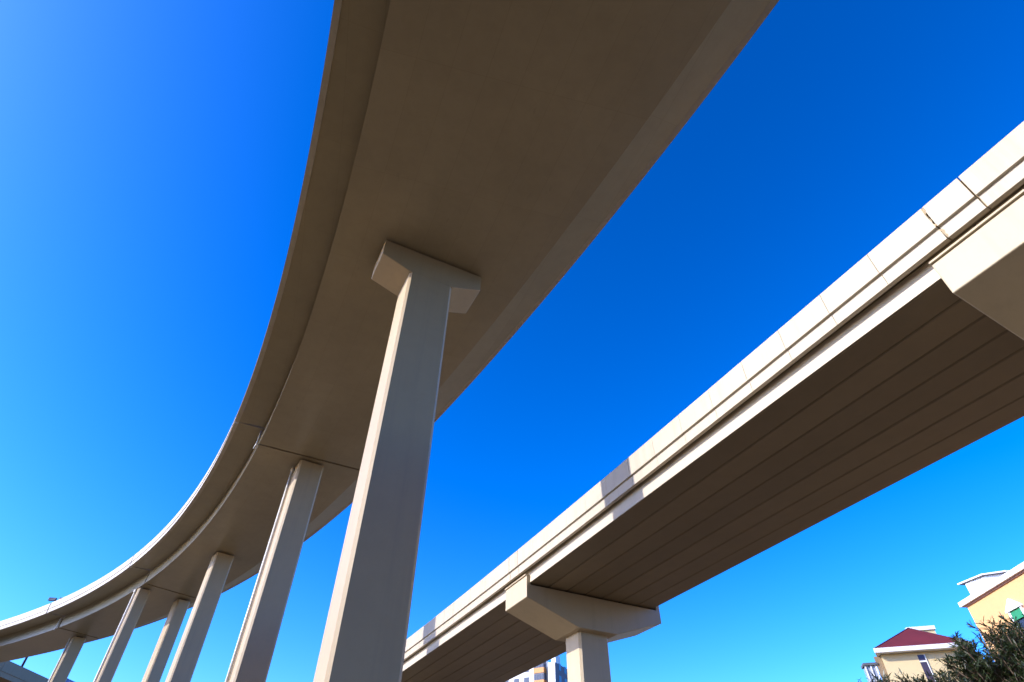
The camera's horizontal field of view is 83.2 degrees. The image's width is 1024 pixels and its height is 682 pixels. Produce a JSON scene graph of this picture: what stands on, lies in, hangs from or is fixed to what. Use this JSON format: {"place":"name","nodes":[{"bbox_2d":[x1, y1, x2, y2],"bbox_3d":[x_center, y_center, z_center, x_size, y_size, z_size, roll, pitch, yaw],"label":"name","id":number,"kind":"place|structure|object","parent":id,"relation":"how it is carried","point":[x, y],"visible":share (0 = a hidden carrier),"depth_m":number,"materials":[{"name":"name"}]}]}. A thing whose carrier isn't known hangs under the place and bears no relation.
{"place":"outdoors","nodes":[
{"label":"outdoors","id":0,"kind":"place"},
{"bbox_2d":[0,0,1023,681],"label":"sky","id":1,"kind":"structure","parent":0,"point":[154,153],"materials":[{"name":"blue"}]},
{"label":"ground","id":2,"kind":"structure","parent":0,"visible":0},
{"bbox_2d":[0,661,73,681],"bbox_3d":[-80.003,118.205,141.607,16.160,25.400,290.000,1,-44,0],"label":"distant viaduct","id":3,"kind":"object","parent":2,"relation":"on","point":[10,671],"visible":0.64,"depth_m":82.50,"materials":[{"name":"grey concrete"}]},
{"bbox_2d":[21,597,60,666],"bbox_3d":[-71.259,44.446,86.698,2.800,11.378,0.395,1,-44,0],"label":"street lamp","id":4,"kind":"object","parent":3,"relation":"on","point":[49,599],"visible":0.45,"depth_m":90.19,"materials":[{"name":"metal"}]},
{"bbox_2d":[0,0,778,681],"bbox_3d":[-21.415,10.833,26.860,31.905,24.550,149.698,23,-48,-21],"label":"curved viaduct","id":5,"kind":"object","parent":2,"relation":"on","point":[476,172],"visible":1,"depth_m":23.57,"materials":[{"name":"paint"}]},
{"bbox_2d":[506,656,567,681],"bbox_3d":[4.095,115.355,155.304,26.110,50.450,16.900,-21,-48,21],"label":"apartment tower","id":6,"kind":"structure","parent":2,"relation":"on","point":[553,670],"depth_m":161.98,"materials":[{"name":"white concrete"}]},
{"bbox_2d":[401,121,1023,681],"bbox_3d":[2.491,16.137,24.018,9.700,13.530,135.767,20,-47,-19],"label":"straight viaduct","id":7,"kind":"object","parent":2,"relation":"on","point":[897,355],"visible":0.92,"depth_m":17.88,"materials":[{"name":"paint"}]},
{"bbox_2d":[861,625,963,681],"bbox_3d":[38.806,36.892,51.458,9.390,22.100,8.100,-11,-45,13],"label":"cream house","id":8,"kind":"structure","parent":2,"relation":"on","point":[909,651],"depth_m":54.19,"materials":[{"name":"cream painted plaster"},{"name":"red roof tiles"},{"name":"glass"}]},
{"bbox_2d":[917,654,935,681],"bbox_3d":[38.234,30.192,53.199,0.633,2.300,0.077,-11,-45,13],"label":"window","id":9,"kind":"structure","parent":8,"relation":"in","point":[924,663],"depth_m":53.36,"materials":[{"name":"white glass"}]},
{"bbox_2d":[858,665,974,681],"bbox_3d":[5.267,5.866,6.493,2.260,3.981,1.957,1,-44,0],"label":"bush","id":10,"kind":"object","parent":2,"relation":"on","point":[942,674],"visible":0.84,"depth_m":7.48,"materials":[{"name":"green plant"}]},
{"bbox_2d":[931,612,1023,681],"bbox_3d":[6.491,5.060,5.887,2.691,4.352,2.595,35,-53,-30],"label":"tall bush","id":11,"kind":"object","parent":2,"relation":"on","point":[1008,646],"visible":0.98,"depth_m":6.78,"materials":[{"name":"green plant"}]},
{"bbox_2d":[957,562,1023,664],"bbox_3d":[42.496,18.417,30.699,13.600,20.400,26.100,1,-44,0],"label":"ochre house","id":12,"kind":"structure","parent":2,"relation":"on","point":[993,594],"depth_m":42.94,"materials":[{"name":"yellow paint"}]},
{"bbox_2d":[1005,599,1023,631],"bbox_3d":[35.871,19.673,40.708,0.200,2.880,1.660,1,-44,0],"label":"window","id":13,"kind":"structure","parent":12,"relation":"in","point":[1012,608],"depth_m":41.08,"materials":[{"name":"white paint"}]}
]}

